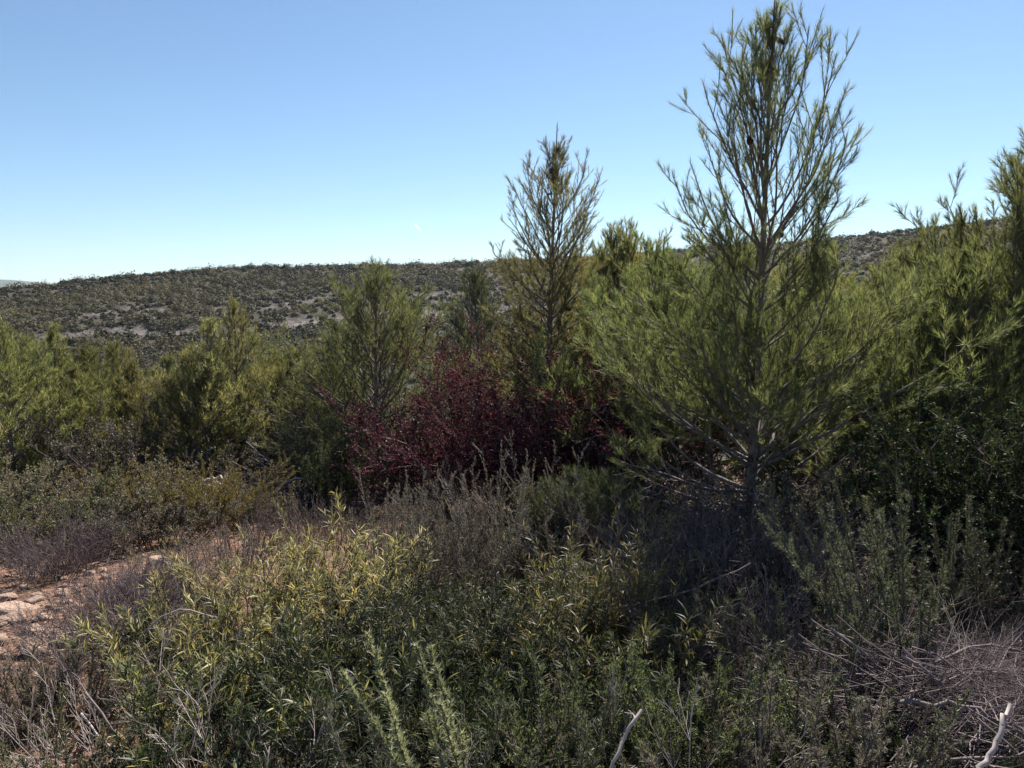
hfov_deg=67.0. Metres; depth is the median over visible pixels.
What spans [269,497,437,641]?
narrow leaved shrub
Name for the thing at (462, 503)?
heath shrub
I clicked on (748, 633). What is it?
undergrowth shrub
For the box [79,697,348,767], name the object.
undergrowth shrub
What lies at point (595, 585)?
narrow leaved shrub
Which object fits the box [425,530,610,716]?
narrow leaved shrub
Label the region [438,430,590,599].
heath shrub
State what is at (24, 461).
grey shrub
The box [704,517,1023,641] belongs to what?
undergrowth shrub
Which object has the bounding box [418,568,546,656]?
undergrowth shrub
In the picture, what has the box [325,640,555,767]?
undergrowth shrub
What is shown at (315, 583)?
narrow leaved shrub
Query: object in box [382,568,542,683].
narrow leaved shrub
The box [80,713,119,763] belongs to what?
dead branch
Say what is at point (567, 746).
undergrowth shrub
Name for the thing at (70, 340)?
hill bush
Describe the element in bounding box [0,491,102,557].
scrub shrub
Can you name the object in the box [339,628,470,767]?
rosemary bush
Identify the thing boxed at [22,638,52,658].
limestone rock
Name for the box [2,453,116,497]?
undergrowth shrub
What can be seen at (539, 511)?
pine sapling
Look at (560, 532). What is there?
undergrowth shrub
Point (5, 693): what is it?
fine leaved bush
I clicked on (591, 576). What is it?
undergrowth shrub
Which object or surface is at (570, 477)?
pine sapling
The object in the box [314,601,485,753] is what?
undergrowth shrub
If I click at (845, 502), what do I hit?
broadleaf shrub
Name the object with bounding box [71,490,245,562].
scrub shrub
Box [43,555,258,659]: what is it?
dry bush
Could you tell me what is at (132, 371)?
pine tree
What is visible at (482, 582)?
undergrowth shrub
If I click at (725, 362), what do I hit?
pine tree
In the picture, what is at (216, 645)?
narrow leaved shrub
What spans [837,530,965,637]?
rosemary bush
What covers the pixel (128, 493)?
scrub shrub
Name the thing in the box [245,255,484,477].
pine tree
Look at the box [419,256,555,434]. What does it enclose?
pine tree
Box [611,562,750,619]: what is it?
dead branch
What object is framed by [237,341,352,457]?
pine tree
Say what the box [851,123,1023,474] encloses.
pine tree
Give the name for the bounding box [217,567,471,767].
narrow leaved shrub
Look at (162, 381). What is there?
pine tree
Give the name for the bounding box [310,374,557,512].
red shrub
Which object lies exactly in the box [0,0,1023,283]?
sky
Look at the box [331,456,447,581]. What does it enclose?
heath shrub
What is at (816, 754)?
rosemary bush
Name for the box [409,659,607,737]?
undergrowth shrub
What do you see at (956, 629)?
undergrowth shrub
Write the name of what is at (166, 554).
dry herbs
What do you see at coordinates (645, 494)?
undergrowth shrub
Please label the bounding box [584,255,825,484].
pine tree
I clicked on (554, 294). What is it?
pine tree
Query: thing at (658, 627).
undergrowth shrub
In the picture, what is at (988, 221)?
hill bush
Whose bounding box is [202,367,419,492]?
grey shrub
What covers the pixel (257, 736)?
undergrowth shrub
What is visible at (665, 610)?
undergrowth shrub
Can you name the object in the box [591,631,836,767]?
fine leaved bush
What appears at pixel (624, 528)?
undergrowth shrub
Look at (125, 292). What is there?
hillside scrub
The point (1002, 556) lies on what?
undergrowth shrub
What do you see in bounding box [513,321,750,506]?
red shrub
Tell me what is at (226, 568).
narrow leaved shrub
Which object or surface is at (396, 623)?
undergrowth shrub
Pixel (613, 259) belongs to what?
pine tree
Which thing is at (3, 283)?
distant hills
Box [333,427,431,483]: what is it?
undergrowth shrub
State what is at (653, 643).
narrow leaved shrub
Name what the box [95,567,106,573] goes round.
stone
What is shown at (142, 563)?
dry bush
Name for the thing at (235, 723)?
undergrowth shrub
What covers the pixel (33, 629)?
limestone rock
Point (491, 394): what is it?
red shrub
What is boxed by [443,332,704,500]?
red shrub
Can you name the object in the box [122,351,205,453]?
pine tree
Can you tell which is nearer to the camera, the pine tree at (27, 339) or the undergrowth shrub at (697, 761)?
the undergrowth shrub at (697, 761)
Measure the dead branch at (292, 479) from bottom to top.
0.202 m
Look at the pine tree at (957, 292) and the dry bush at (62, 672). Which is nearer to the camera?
the dry bush at (62, 672)
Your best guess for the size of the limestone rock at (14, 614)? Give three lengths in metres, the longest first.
0.181 x 0.126 x 0.102 m
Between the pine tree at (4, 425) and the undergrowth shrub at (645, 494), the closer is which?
the undergrowth shrub at (645, 494)
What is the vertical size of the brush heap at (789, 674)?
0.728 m
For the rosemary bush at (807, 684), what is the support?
on the ground
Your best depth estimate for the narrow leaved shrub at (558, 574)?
4.19 m
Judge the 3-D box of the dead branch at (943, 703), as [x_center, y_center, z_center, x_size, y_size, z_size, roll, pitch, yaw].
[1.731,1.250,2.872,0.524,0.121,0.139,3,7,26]
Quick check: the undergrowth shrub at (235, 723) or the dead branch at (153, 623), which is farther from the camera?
the dead branch at (153, 623)
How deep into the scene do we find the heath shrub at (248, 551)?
6.87 m
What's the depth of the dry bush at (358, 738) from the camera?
3.11 m
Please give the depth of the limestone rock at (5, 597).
6.00 m
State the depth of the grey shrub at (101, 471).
11.48 m
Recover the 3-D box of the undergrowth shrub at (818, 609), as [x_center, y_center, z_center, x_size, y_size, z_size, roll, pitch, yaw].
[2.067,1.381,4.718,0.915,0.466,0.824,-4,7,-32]
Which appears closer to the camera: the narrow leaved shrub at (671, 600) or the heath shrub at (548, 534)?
the narrow leaved shrub at (671, 600)
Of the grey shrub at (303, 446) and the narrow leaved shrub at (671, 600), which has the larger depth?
the grey shrub at (303, 446)
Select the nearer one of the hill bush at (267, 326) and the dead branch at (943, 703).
the dead branch at (943, 703)
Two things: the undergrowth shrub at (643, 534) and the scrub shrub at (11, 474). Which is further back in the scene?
the scrub shrub at (11, 474)
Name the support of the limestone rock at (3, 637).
on the ground
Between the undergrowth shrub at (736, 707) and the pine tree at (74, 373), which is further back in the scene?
the pine tree at (74, 373)
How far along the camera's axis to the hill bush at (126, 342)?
258.85 m
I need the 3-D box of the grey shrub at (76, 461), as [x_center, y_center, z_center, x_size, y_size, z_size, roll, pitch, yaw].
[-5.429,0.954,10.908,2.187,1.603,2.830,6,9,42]
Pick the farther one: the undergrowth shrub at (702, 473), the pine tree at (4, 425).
the pine tree at (4, 425)
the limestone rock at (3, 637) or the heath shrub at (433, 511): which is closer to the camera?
the limestone rock at (3, 637)
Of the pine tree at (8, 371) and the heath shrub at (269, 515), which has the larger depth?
the pine tree at (8, 371)
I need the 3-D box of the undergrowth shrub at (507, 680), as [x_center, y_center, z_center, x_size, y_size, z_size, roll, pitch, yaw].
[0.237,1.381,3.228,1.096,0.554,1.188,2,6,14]
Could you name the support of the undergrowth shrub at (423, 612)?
on the ground
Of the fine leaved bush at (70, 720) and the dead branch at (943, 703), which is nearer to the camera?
the dead branch at (943, 703)
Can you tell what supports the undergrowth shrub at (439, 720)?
on the ground
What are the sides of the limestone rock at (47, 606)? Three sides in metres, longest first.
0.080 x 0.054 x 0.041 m
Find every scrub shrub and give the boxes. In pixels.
[0,452,113,532]
[0,455,74,535]
[0,462,167,550]
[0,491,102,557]
[4,495,172,561]
[12,443,214,526]
[52,454,225,536]
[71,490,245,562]
[190,478,310,534]
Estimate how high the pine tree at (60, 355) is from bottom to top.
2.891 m
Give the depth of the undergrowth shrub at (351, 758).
2.69 m
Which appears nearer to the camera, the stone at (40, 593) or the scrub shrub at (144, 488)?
the stone at (40, 593)
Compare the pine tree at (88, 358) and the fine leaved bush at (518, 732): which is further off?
the pine tree at (88, 358)
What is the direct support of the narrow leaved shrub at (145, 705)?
on the ground
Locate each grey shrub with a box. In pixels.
[0,442,78,489]
[3,390,210,494]
[59,444,137,498]
[110,438,215,496]
[163,432,273,486]
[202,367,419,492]
[210,432,293,476]
[267,410,390,491]
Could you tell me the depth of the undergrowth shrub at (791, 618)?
4.80 m
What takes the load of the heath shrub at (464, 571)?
on the ground
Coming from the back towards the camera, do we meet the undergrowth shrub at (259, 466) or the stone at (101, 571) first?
the undergrowth shrub at (259, 466)
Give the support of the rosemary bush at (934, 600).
on the ground
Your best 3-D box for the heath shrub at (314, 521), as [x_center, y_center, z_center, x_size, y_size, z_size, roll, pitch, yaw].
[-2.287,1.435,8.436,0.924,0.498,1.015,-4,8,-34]
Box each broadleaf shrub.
[718,454,975,561]
[744,443,1019,583]
[827,361,1023,612]
[881,382,1023,613]
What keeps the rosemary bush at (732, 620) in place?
on the ground
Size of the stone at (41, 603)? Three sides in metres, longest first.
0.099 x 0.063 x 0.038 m
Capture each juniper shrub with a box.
[142,451,299,533]
[275,418,397,514]
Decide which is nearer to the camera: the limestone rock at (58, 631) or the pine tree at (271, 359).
the limestone rock at (58, 631)
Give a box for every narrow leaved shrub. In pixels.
[45,574,311,731]
[98,633,321,767]
[120,674,371,767]
[133,520,337,659]
[143,585,393,756]
[159,490,422,667]
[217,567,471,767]
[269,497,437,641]
[284,549,480,683]
[349,662,598,767]
[350,637,510,767]
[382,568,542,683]
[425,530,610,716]
[425,635,657,767]
[490,561,739,718]
[502,502,657,688]
[525,510,717,675]
[578,564,741,683]
[651,652,867,767]
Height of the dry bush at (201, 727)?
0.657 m
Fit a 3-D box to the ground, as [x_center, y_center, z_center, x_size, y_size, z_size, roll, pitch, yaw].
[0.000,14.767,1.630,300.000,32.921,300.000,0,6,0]
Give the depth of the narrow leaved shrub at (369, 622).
4.21 m
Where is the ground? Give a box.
[0,461,1023,767]
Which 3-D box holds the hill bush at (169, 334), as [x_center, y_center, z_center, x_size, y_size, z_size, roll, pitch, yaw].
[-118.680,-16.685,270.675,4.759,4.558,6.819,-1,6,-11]
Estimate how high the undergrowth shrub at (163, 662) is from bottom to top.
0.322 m
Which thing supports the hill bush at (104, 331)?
on the hillside
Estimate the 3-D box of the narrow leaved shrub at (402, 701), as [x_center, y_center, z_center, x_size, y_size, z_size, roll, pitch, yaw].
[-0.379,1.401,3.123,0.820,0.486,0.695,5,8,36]
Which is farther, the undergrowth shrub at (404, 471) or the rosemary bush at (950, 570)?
the undergrowth shrub at (404, 471)
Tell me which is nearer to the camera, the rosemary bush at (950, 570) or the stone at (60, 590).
the rosemary bush at (950, 570)
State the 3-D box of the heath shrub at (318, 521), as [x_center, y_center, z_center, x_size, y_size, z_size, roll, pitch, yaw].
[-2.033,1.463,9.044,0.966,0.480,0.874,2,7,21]
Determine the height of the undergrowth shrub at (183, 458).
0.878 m
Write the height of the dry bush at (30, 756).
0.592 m
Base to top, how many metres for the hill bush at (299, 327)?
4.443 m
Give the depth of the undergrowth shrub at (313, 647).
3.70 m
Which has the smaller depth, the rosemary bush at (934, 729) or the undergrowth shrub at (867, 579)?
the rosemary bush at (934, 729)
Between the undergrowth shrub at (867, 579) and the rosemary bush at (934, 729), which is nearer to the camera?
the rosemary bush at (934, 729)
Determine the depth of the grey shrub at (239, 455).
11.82 m
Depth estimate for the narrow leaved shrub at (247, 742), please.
2.77 m
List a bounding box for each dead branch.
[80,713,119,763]
[84,692,138,764]
[130,581,224,654]
[204,475,242,491]
[249,474,318,491]
[610,709,642,767]
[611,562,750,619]
[900,698,1023,737]
[975,703,1012,767]
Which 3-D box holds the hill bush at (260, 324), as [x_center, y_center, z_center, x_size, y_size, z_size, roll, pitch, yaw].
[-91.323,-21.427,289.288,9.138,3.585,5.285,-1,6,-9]
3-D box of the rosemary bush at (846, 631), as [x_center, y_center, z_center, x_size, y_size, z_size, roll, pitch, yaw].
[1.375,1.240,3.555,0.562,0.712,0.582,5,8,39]
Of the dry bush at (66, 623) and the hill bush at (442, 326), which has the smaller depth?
the dry bush at (66, 623)
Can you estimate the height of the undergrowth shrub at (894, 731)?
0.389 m
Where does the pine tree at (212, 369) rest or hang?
on the ground
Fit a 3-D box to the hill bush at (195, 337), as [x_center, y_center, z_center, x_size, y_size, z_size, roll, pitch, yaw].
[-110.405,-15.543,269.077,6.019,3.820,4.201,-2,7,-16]
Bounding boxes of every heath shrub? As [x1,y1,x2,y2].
[172,515,272,576]
[199,512,298,559]
[233,484,297,534]
[250,507,335,562]
[255,483,345,542]
[293,485,376,527]
[293,498,374,554]
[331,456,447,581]
[340,492,478,592]
[382,482,496,585]
[387,486,552,612]
[399,459,544,591]
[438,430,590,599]
[484,481,588,602]
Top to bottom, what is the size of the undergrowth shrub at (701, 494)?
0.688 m
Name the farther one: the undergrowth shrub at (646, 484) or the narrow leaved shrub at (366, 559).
the undergrowth shrub at (646, 484)
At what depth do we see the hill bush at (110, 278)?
372.29 m
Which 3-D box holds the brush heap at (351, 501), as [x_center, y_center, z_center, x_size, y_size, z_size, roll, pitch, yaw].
[-3.268,1.423,11.221,5.895,1.390,3.288,0,6,0]
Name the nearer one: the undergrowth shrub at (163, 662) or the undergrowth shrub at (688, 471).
the undergrowth shrub at (163, 662)
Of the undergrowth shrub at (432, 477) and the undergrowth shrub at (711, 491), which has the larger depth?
the undergrowth shrub at (432, 477)
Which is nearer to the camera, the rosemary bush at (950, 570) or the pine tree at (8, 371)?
the rosemary bush at (950, 570)
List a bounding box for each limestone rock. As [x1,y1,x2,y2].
[0,592,17,602]
[0,601,38,614]
[0,615,10,625]
[0,633,7,644]
[6,610,27,623]
[19,584,31,589]
[21,624,43,633]
[21,624,82,648]
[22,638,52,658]
[23,595,44,603]
[45,604,56,608]
[148,555,169,563]
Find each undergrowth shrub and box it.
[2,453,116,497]
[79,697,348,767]
[100,438,260,493]
[111,572,323,704]
[140,648,325,764]
[151,630,312,712]
[199,700,389,767]
[201,717,370,767]
[206,616,390,742]
[215,454,287,484]
[267,560,464,666]
[283,569,479,679]
[310,553,553,712]
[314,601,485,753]
[318,583,492,684]
[320,610,570,767]
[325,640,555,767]
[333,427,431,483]
[340,461,412,500]
[350,570,562,660]
[359,645,538,759]
[361,648,539,762]
[375,435,470,497]
[383,459,495,499]
[396,563,560,659]
[397,568,525,651]
[408,605,704,767]
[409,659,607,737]
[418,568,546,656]
[470,665,707,762]
[490,495,742,558]
[491,660,763,767]
[502,501,728,605]
[503,484,763,570]
[506,494,740,630]
[506,512,796,625]
[512,479,703,514]
[512,522,775,653]
[516,660,815,767]
[520,479,751,575]
[535,461,747,539]
[540,669,760,767]
[546,625,918,767]
[554,468,795,538]
[563,595,729,685]
[567,527,715,613]
[578,568,717,652]
[581,465,732,498]
[591,491,722,533]
[595,594,782,701]
[601,469,796,536]
[623,462,822,542]
[623,505,833,634]
[625,452,796,507]
[627,524,781,621]
[637,445,728,486]
[637,735,798,767]
[641,472,788,536]
[656,502,840,629]
[666,477,929,581]
[668,469,925,655]
[680,487,796,557]
[686,659,923,767]
[693,459,777,486]
[697,550,922,669]
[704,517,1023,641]
[712,568,889,656]
[720,713,849,767]
[725,499,1004,634]
[726,439,987,554]
[777,570,926,636]
[795,493,947,577]
[807,576,986,657]
[819,675,1023,767]
[869,592,1019,666]
[920,483,1023,580]
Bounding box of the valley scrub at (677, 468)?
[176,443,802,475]
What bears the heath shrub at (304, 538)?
on the ground
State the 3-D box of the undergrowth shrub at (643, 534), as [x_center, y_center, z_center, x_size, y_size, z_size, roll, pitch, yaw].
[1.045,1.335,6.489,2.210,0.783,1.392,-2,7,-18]
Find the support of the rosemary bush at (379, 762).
on the ground
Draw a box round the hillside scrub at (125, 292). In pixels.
[0,216,1022,454]
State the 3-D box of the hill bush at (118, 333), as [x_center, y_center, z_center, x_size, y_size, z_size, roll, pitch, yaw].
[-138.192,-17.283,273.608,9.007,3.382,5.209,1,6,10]
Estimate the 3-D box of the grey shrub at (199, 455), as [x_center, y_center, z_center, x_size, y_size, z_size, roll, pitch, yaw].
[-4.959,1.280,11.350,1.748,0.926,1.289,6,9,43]
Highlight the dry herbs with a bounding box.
[0,500,1023,767]
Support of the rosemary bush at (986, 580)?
on the ground
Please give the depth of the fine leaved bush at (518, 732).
2.75 m
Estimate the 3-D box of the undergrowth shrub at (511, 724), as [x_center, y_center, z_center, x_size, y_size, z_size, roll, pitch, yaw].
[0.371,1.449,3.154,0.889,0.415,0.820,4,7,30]
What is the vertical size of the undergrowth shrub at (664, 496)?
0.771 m
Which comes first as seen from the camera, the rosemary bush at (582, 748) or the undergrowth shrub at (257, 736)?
the rosemary bush at (582, 748)
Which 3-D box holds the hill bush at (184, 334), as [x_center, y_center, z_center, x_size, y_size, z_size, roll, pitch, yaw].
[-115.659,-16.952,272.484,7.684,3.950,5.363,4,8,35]
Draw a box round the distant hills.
[0,280,53,287]
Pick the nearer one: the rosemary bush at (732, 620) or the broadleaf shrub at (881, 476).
the rosemary bush at (732, 620)
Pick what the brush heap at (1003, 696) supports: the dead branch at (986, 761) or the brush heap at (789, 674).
the dead branch at (986, 761)
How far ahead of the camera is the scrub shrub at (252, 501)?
8.99 m
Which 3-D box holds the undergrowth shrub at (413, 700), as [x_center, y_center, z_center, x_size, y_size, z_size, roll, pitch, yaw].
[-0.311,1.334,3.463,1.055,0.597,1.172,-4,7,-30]
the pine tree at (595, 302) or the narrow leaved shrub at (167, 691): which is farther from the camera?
the pine tree at (595, 302)
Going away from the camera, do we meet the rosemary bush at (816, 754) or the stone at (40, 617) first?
the rosemary bush at (816, 754)
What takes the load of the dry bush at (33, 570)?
on the ground
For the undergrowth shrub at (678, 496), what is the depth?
7.23 m
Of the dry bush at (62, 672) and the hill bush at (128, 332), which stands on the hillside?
the hill bush at (128, 332)
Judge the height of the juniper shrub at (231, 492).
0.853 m
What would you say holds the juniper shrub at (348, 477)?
on the ground
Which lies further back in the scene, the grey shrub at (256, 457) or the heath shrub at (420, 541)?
the grey shrub at (256, 457)
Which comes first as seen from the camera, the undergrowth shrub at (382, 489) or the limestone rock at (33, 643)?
the limestone rock at (33, 643)
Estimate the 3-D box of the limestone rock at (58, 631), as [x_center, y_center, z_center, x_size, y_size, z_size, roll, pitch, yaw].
[-2.783,1.554,4.700,0.339,0.135,0.248,1,6,13]
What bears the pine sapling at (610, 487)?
on the ground
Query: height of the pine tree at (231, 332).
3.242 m
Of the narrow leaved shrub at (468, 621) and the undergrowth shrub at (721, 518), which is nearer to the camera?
the narrow leaved shrub at (468, 621)
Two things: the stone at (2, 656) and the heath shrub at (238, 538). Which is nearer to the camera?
the stone at (2, 656)
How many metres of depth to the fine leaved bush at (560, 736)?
2.68 m
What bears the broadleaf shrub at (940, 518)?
on the ground
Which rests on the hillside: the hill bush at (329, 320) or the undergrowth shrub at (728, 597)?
the hill bush at (329, 320)
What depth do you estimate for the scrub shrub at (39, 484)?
8.71 m
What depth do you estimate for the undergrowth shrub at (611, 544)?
5.92 m
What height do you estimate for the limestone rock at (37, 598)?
0.076 m
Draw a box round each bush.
[0,495,149,581]
[0,529,89,589]
[0,553,199,663]
[0,604,245,767]
[0,614,174,742]
[0,641,80,734]
[0,642,132,743]
[0,682,145,767]
[2,717,238,767]
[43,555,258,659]
[53,548,216,634]
[61,333,79,346]
[76,538,235,603]
[95,329,112,336]
[104,276,112,281]
[110,330,132,337]
[123,338,133,344]
[124,330,138,336]
[146,665,358,767]
[165,330,178,340]
[178,330,191,337]
[186,334,201,341]
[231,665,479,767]
[255,322,277,329]
[256,322,279,331]
[287,322,312,332]
[311,693,540,767]
[321,315,336,325]
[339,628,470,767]
[434,680,673,767]
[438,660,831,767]
[439,322,452,329]
[456,639,697,767]
[499,670,770,767]
[507,467,753,616]
[541,440,836,601]
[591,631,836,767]
[606,523,839,698]
[612,497,865,646]
[636,636,916,767]
[674,559,1023,753]
[679,446,971,616]
[693,569,819,692]
[701,661,891,767]
[736,577,889,717]
[744,657,972,767]
[756,477,948,660]
[774,695,952,767]
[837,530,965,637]
[843,555,953,682]
[903,494,980,648]
[928,507,1023,670]
[980,218,996,223]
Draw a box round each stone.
[0,651,9,657]
[30,592,43,595]
[35,601,44,605]
[37,613,51,620]
[54,589,67,596]
[83,570,95,575]
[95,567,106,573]
[111,556,124,559]
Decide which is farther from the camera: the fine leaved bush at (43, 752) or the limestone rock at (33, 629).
the limestone rock at (33, 629)
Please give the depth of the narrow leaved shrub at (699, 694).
3.04 m
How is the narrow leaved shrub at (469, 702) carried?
on the ground
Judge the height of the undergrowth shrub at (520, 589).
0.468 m
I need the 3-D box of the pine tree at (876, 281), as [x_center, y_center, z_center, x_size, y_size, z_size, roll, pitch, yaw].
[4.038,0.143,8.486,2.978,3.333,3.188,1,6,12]
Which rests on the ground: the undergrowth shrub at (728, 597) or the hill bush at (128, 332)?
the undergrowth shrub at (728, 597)
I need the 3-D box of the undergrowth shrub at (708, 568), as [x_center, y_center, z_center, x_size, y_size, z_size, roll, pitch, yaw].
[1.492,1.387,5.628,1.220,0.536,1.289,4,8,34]
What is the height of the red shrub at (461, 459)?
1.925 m
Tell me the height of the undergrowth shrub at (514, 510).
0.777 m
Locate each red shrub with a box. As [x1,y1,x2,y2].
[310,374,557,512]
[350,367,571,521]
[380,302,593,507]
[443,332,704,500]
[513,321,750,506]
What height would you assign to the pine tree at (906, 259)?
3.876 m
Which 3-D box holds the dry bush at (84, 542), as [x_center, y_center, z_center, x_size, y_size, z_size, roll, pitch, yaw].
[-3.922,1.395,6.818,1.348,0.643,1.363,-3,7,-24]
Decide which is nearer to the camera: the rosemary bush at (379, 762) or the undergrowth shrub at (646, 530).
the rosemary bush at (379, 762)
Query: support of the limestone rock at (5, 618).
on the ground
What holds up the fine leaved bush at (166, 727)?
on the ground
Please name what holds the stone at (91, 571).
on the ground
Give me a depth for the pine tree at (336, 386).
13.04 m
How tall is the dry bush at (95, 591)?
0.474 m
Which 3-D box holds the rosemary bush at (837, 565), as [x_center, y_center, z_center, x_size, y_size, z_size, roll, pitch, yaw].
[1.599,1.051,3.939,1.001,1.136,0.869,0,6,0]
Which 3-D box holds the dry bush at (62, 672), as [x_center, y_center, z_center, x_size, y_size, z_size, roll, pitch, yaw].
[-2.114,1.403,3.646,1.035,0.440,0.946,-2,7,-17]
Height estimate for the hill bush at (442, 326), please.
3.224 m
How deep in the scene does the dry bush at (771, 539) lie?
5.21 m
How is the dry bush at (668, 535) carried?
on the ground
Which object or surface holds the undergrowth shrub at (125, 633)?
on the ground
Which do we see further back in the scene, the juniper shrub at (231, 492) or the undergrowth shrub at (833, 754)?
the juniper shrub at (231, 492)
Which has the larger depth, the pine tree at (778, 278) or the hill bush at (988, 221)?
the hill bush at (988, 221)
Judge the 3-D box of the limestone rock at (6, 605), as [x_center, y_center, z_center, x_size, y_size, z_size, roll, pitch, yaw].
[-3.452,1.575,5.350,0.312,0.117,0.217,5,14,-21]
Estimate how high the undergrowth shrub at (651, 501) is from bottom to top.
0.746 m
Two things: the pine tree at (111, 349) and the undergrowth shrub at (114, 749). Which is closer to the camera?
the undergrowth shrub at (114, 749)
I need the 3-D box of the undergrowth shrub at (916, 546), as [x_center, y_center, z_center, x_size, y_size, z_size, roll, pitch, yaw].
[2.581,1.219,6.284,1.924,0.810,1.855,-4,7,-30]
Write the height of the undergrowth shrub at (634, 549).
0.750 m
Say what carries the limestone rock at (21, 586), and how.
on the ground
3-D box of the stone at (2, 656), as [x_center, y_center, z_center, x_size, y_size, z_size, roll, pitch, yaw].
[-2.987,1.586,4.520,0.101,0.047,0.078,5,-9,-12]
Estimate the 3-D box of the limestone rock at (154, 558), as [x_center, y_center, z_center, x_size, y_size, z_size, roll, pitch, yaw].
[-3.257,1.640,7.131,0.197,0.093,0.159,11,-1,-16]
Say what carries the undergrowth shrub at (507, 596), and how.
on the ground
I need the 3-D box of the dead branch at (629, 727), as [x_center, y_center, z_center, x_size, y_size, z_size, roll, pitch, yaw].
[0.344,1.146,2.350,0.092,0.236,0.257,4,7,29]
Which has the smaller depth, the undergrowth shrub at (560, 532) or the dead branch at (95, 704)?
the dead branch at (95, 704)
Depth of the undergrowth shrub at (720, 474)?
10.63 m
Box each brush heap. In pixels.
[82,432,461,514]
[140,460,318,519]
[545,571,1023,767]
[594,565,1023,767]
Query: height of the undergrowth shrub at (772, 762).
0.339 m
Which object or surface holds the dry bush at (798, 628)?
on the ground
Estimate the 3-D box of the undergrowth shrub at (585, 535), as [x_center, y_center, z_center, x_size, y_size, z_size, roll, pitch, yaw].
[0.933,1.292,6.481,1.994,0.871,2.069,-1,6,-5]
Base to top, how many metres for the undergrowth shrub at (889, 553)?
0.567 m
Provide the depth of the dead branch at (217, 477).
9.99 m
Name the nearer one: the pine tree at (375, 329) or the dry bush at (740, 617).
the dry bush at (740, 617)
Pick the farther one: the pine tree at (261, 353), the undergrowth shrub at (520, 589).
the pine tree at (261, 353)
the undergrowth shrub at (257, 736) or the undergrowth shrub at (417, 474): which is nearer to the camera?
the undergrowth shrub at (257, 736)
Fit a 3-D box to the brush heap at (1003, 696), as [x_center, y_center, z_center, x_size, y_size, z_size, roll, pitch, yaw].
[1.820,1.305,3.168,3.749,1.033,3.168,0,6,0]
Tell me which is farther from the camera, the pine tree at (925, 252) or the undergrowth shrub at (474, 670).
the pine tree at (925, 252)
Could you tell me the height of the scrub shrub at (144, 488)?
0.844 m
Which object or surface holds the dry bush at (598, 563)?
on the ground
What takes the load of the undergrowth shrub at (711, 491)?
on the ground
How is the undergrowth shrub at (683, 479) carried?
on the ground
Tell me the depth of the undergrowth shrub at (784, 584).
5.15 m
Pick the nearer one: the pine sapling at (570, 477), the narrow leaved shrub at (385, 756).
the narrow leaved shrub at (385, 756)
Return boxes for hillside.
[0,220,1008,463]
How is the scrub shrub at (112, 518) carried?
on the ground
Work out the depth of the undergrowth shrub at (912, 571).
5.00 m
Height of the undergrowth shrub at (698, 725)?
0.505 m
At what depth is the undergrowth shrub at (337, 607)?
4.61 m
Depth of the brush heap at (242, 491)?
10.15 m
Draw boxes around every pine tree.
[0,315,103,493]
[0,320,104,486]
[0,329,96,451]
[0,366,25,467]
[1,362,154,494]
[7,338,153,457]
[73,334,191,436]
[84,356,186,486]
[96,343,277,477]
[122,313,274,479]
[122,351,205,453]
[164,293,304,463]
[202,326,300,451]
[232,343,325,452]
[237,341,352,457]
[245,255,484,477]
[257,329,399,456]
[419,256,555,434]
[468,123,622,484]
[486,213,728,479]
[499,229,822,501]
[571,0,1023,584]
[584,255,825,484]
[684,246,909,495]
[741,247,1022,496]
[766,232,1023,548]
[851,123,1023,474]
[855,232,1004,453]
[861,226,1003,465]
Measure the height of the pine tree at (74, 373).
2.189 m
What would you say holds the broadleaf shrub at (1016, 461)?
on the ground
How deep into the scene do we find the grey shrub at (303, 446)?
11.35 m
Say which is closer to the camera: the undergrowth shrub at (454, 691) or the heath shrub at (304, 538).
the undergrowth shrub at (454, 691)
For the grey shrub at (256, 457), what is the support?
on the ground
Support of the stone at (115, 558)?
on the ground
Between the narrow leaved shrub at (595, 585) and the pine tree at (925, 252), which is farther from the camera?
the pine tree at (925, 252)
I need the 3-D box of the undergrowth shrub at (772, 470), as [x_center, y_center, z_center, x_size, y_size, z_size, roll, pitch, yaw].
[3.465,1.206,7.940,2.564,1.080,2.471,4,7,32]
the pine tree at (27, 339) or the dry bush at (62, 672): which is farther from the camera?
the pine tree at (27, 339)
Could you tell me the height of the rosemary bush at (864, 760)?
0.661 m
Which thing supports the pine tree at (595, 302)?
on the ground
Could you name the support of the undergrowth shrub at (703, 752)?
on the ground
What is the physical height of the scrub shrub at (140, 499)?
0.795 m
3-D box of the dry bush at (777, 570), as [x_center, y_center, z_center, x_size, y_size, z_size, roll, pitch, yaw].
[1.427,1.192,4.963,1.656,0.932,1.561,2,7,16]
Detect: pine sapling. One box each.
[478,477,667,592]
[514,460,677,556]
[557,464,687,556]
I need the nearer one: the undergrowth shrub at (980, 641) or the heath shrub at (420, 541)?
the undergrowth shrub at (980, 641)
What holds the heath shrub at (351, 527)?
on the ground

